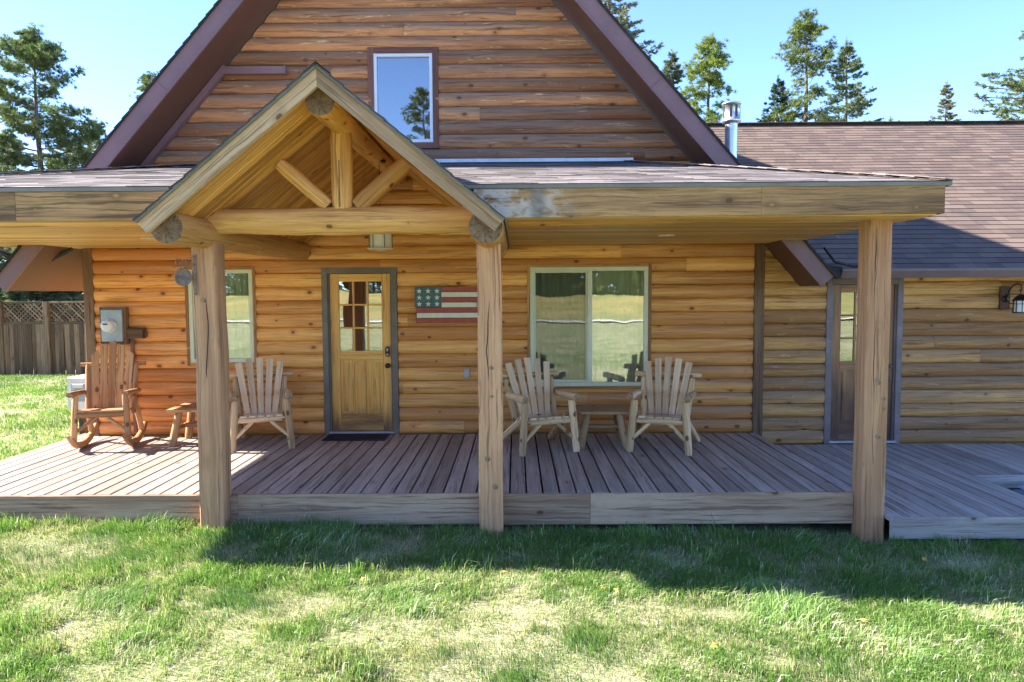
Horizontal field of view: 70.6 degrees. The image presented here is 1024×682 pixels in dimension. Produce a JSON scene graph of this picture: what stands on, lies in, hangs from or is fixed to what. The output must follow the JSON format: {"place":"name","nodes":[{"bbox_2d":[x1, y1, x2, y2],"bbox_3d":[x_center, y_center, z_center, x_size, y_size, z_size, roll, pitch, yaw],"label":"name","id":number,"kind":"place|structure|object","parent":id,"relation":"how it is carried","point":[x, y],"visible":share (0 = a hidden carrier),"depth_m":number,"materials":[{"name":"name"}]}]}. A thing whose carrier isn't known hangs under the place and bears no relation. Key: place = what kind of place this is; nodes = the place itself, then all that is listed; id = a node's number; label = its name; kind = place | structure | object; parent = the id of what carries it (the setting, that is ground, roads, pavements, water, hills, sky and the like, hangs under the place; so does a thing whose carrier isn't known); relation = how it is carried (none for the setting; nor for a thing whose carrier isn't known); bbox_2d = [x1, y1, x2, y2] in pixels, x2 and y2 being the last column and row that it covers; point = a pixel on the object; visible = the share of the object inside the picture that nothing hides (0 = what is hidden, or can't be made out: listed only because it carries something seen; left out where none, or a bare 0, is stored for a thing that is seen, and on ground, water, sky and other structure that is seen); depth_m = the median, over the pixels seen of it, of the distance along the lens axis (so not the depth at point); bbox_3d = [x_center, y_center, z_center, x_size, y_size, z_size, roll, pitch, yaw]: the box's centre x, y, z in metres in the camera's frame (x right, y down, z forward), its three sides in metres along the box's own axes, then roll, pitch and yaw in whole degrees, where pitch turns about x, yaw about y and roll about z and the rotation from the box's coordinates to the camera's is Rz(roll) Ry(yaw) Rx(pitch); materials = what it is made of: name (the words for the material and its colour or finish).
{"place":"outdoors","nodes":[
{"label":"outdoors","id":0,"kind":"place"},
{"bbox_2d":[0,247,72,261],"bbox_3d":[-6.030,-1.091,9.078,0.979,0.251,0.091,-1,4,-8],"label":"tree","id":1,"kind":"object","parent":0,"point":[5,254],"visible":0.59,"depth_m":9.09,"materials":[{"name":"green plant"}]},
{"bbox_2d":[0,372,82,459],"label":"lawn grass","id":2,"kind":"structure","parent":0,"point":[29,391],"depth_m":12.84,"materials":[{"name":"green plant"}]},
{"bbox_2d":[0,360,1023,681],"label":"ground","id":3,"kind":"structure","parent":0,"point":[512,608],"depth_m":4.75,"materials":[{"name":"plant"}]},
{"bbox_2d":[0,247,50,340],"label":"spruce tree","id":4,"kind":"object","parent":3,"relation":"on","point":[2,260],"visible":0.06,"depth_m":21.91,"materials":[{"name":"green plant"}]},
{"bbox_2d":[0,248,80,367],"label":"spruce tree","id":5,"kind":"object","parent":3,"relation":"on","point":[27,295],"visible":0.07,"depth_m":21.41,"materials":[{"name":"green plant"}]},
{"bbox_2d":[0,124,83,348],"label":"spruce tree","id":6,"kind":"object","parent":3,"relation":"on","point":[8,137],"visible":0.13,"depth_m":23.94,"materials":[{"name":"green plant"}]},
{"bbox_2d":[1,291,83,347],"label":"spruce tree","id":7,"kind":"object","parent":3,"relation":"on","point":[76,294],"visible":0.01,"depth_m":22.67,"materials":[{"name":"green plant"}]},
{"bbox_2d":[0,301,86,374],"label":"board fence","id":8,"kind":"object","parent":3,"relation":"on","point":[50,352],"visible":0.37,"depth_m":18.67,"materials":[{"name":"brown wood"}]},
{"bbox_2d":[8,138,97,313],"bbox_3d":[-18.874,-4.329,31.460,7.060,9.260,6.279,2,5,37],"label":"spruce tree","id":9,"kind":"object","parent":3,"relation":"on","point":[69,154],"visible":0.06,"depth_m":30.66,"materials":[{"name":"green plant"}]},
{"bbox_2d":[0,22,107,249],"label":"pine tree","id":10,"kind":"object","parent":3,"relation":"on","point":[31,49],"visible":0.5,"depth_m":26.74,"materials":[{"name":"green plant"}]},
{"bbox_2d":[31,292,83,364],"bbox_3d":[-12.520,-1.096,22.228,5.539,4.395,4.601,0,4,0],"label":"spruce tree","id":11,"kind":"object","parent":3,"relation":"on","point":[71,298],"visible":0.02,"depth_m":21.38,"materials":[{"name":"green plant"}]},
{"bbox_2d":[67,374,88,434],"bbox_3d":[-5.620,0.962,9.828,0.490,1.000,0.574,0,4,0],"label":"air unit","id":12,"kind":"object","parent":3,"relation":"on","point":[75,383],"visible":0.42,"depth_m":9.54,"materials":[{"name":"white plastic"}]},
{"bbox_2d":[79,117,106,151],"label":"spruce tree","id":13,"kind":"object","parent":3,"relation":"on","point":[98,143],"visible":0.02,"depth_m":34.12,"materials":[{"name":"green plant"}]},
{"bbox_2d":[128,70,157,97],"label":"pine tree","id":14,"kind":"object","parent":3,"relation":"on","point":[147,78],"visible":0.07,"depth_m":35.82,"materials":[{"name":"green plant"}]},
{"bbox_2d":[0,432,852,525],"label":"porch deck","id":15,"kind":"structure","parent":3,"relation":"on","point":[607,478],"depth_m":7.06,"materials":[{"name":"grey wood"}]},
{"bbox_2d":[66,342,147,447],"bbox_3d":[-4.935,0.653,8.841,0.740,1.254,0.981,-1,4,-14],"label":"rocking chair","id":16,"kind":"object","parent":15,"relation":"on","point":[101,409],"visible":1,"depth_m":8.95,"materials":[{"name":"brown wood"}]},
{"bbox_2d":[166,402,245,446],"bbox_3d":[-3.800,1.037,9.028,0.763,0.469,0.597,-1,4,-3],"label":"log table","id":17,"kind":"object","parent":15,"relation":"on","point":[190,408],"visible":0.55,"depth_m":8.86,"materials":[{"name":"brown wood"}]},
{"bbox_2d":[229,357,294,453],"bbox_3d":[-3.070,0.758,8.842,0.808,1.063,0.911,-2,4,-20],"label":"log chair","id":18,"kind":"object","parent":15,"relation":"on","point":[238,417],"visible":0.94,"depth_m":8.93,"materials":[{"name":"beige wood"}]},
{"bbox_2d":[322,433,389,440],"bbox_3d":[-1.987,1.226,9.245,0.780,0.016,0.410,0,4,0],"label":"door mat","id":19,"kind":"object","parent":15,"relation":"on","point":[359,437],"depth_m":9.18,"materials":[{"name":"rubber"}]},
{"bbox_2d":[502,358,579,456],"bbox_3d":[0.299,0.753,8.591,0.808,1.063,0.911,-2,4,-20],"label":"log chair","id":20,"kind":"object","parent":15,"relation":"on","point":[525,418],"visible":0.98,"depth_m":8.66,"materials":[{"name":"beige wood"}]},
{"bbox_2d":[576,404,629,449],"bbox_3d":[1.078,1.033,8.709,0.616,0.459,0.557,0,4,0],"label":"log table","id":21,"kind":"object","parent":15,"relation":"on","point":[616,411],"visible":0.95,"depth_m":8.50,"materials":[{"name":"brown wood"}]},
{"bbox_2d":[626,357,701,455],"bbox_3d":[1.804,0.745,8.573,0.808,1.063,0.911,1,4,20],"label":"log chair","id":22,"kind":"object","parent":15,"relation":"on","point":[681,416],"visible":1,"depth_m":8.66,"materials":[{"name":"beige wood"}]},
{"bbox_2d":[0,0,1023,542],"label":"log cabin","id":23,"kind":"object","parent":3,"relation":"on","point":[546,176],"visible":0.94,"depth_m":9.21,"materials":[{"name":"brown wood"}]},
{"bbox_2d":[99,307,129,343],"bbox_3d":[-5.135,-0.198,9.286,0.330,0.470,0.240,0,4,0],"label":"electric meter","id":24,"kind":"object","parent":23,"relation":"attached to","point":[114,323],"visible":1,"depth_m":9.28,"materials":[{"name":"grey metal"}]},
{"bbox_2d":[130,339,137,431],"bbox_3d":[-4.927,0.582,9.441,0.045,1.220,0.050,0,4,0],"label":"conduit board","id":25,"kind":"object","parent":23,"relation":"attached to","point":[132,344],"visible":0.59,"depth_m":9.41,"materials":[{"name":"brown wood"}]},
{"bbox_2d":[126,328,147,338],"bbox_3d":[-4.849,-0.100,9.368,0.240,0.130,0.105,0,4,0],"label":"junction box","id":26,"kind":"object","parent":23,"relation":"attached to","point":[133,333],"visible":1,"depth_m":9.32,"materials":[{"name":"brown metal"}]},
{"bbox_2d":[172,255,196,294],"bbox_3d":[-2.855,-0.575,6.301,0.203,0.350,0.023,-1,4,-3],"label":"iron ornament","id":27,"kind":"object","parent":23,"relation":"attached to","point":[182,276],"visible":1,"depth_m":6.30,"materials":[{"name":"grey metal"}]},
{"bbox_2d":[184,266,257,365],"bbox_3d":[-3.772,-0.325,9.455,0.916,1.285,0.173,0,4,0],"label":"window","id":28,"kind":"structure","parent":23,"relation":"in","point":[241,300],"depth_m":9.48,"materials":[{"name":"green glass"}]},
{"bbox_2d":[321,267,399,434],"bbox_3d":[-1.968,0.105,9.676,1.035,2.205,0.624,0,4,0],"label":"door","id":29,"kind":"structure","parent":23,"relation":"in","point":[360,308],"depth_m":9.46,"materials":[{"name":"brown wood"}]},
{"bbox_2d":[367,159,393,249],"bbox_3d":[-1.411,-1.456,7.730,0.290,0.966,0.290,0,4,0],"label":"pendant lantern","id":30,"kind":"object","parent":23,"relation":"hanging from","point":[381,242],"visible":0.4,"depth_m":7.66,"materials":[{"name":"beige glass"}]},
{"bbox_2d":[367,47,439,148],"bbox_3d":[-1.377,-3.113,9.601,0.945,1.310,0.852,0,4,0],"label":"window","id":31,"kind":"structure","parent":23,"relation":"in","point":[403,88],"depth_m":9.94,"materials":[{"name":"white glass"}]},
{"bbox_2d":[415,284,477,322],"bbox_3d":[-0.845,-0.487,9.319,0.812,0.505,0.049,0,4,0],"label":"wall flag","id":32,"kind":"object","parent":23,"relation":"attached to","point":[445,304],"depth_m":9.30,"materials":[{"name":"wood"}]},
{"bbox_2d":[464,368,469,377],"bbox_3d":[-0.585,0.418,9.397,0.072,0.120,0.036,0,4,0],"label":"outlet cover","id":33,"kind":"object","parent":23,"relation":"attached to","point":[466,372],"visible":1,"depth_m":9.38,"materials":[{"name":"grey plastic"}]},
{"bbox_2d":[527,263,651,389],"bbox_3d":[0.999,-0.188,9.437,1.605,1.625,0.174,0,4,0],"label":"window","id":34,"kind":"structure","parent":23,"relation":"in","point":[591,322],"depth_m":9.48,"materials":[{"name":"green glass"}]},
{"bbox_2d":[658,234,674,236],"bbox_3d":[1.661,-1.136,7.784,0.180,0.010,0.180,0,4,0],"label":"ceiling lamp","id":35,"kind":"object","parent":23,"relation":"attached to","point":[667,235],"visible":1,"depth_m":7.73,"materials":[{"name":"beige"}]},
{"bbox_2d":[823,278,903,443],"bbox_3d":[4.553,0.235,9.649,1.045,2.180,0.620,0,4,0],"label":"door","id":36,"kind":"structure","parent":23,"relation":"in","point":[841,295],"depth_m":9.41,"materials":[{"name":"brown wood"}]},
{"bbox_2d":[998,283,1023,312],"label":"wall lantern","id":37,"kind":"object","parent":23,"relation":"attached to","point":[1005,303],"depth_m":9.19,"materials":[{"name":"brown metal"}]},
{"bbox_2d":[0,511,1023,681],"bbox_3d":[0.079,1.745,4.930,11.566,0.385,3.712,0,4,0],"label":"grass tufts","id":38,"kind":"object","parent":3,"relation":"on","point":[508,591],"visible":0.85,"depth_m":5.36,"materials":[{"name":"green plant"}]},
{"bbox_2d":[601,0,665,57],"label":"spruce tree","id":39,"kind":"object","parent":3,"relation":"on","point":[624,21],"visible":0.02,"depth_m":26.79,"materials":[{"name":"green plant"}]},
{"bbox_2d":[661,49,701,110],"bbox_3d":[7.265,-6.682,33.630,7.507,13.362,7.128,0,4,0],"label":"spruce tree","id":40,"kind":"object","parent":3,"relation":"on","point":[669,68],"visible":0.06,"depth_m":32.75,"materials":[{"name":"green plant"}]},
{"bbox_2d":[679,32,738,122],"bbox_3d":[8.325,-6.316,30.525,3.330,13.007,3.315,0,4,0],"label":"pine tree","id":41,"kind":"object","parent":3,"relation":"on","point":[712,58],"visible":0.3,"depth_m":29.75,"materials":[{"name":"green plant"}]},
{"bbox_2d":[755,75,802,121],"bbox_3d":[12.365,-6.328,34.479,6.770,12.479,5.366,1,4,13],"label":"spruce tree","id":42,"kind":"object","parent":3,"relation":"on","point":[776,88],"visible":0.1,"depth_m":33.85,"materials":[{"name":"green plant"}]},
{"bbox_2d":[767,6,844,121],"bbox_3d":[13.470,-7.590,33.382,3.390,15.134,3.343,0,4,0],"label":"pine tree","id":43,"kind":"object","parent":3,"relation":"on","point":[808,26],"visible":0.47,"depth_m":32.83,"materials":[{"name":"green plant"}]},
{"bbox_2d":[812,38,883,121],"bbox_3d":[14.700,-6.728,32.692,6.894,13.476,7.227,0,4,0],"label":"spruce tree","id":44,"kind":"object","parent":3,"relation":"on","point":[843,63],"visible":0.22,"depth_m":31.84,"materials":[{"name":"green plant"}]},
{"bbox_2d":[777,443,1023,538],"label":"deck","id":45,"kind":"structure","parent":3,"relation":"on","point":[949,490],"depth_m":7.47,"materials":[{"name":"grey wood"}]},
{"bbox_2d":[1012,485,1023,494],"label":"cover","id":46,"kind":"object","parent":45,"relation":"on","point":[1021,491],"visible":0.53,"depth_m":7.59,"materials":[{"name":"grey"}]},
{"bbox_2d":[928,80,960,120],"bbox_3d":[24.083,-7.503,40.457,4.640,13.909,4.382,-3,4,-33],"label":"spruce tree","id":47,"kind":"object","parent":3,"relation":"on","point":[944,91],"visible":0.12,"depth_m":39.93,"materials":[{"name":"green plant"}]},
{"bbox_2d":[966,30,1023,119],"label":"spruce tree","id":48,"kind":"object","parent":3,"relation":"on","point":[1014,85],"visible":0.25,"depth_m":24.76,"materials":[{"name":"green plant"}]},
{"bbox_2d":[0,0,1023,293],"label":"sky","id":49,"kind":"structure","parent":0,"point":[909,49],"materials":[{"name":"blue"}]},
{"bbox_2d":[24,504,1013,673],"bbox_3d":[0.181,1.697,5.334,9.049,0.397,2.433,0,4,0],"label":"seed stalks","id":50,"kind":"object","parent":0,"point":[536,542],"visible":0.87,"depth_m":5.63,"materials":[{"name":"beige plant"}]}
]}

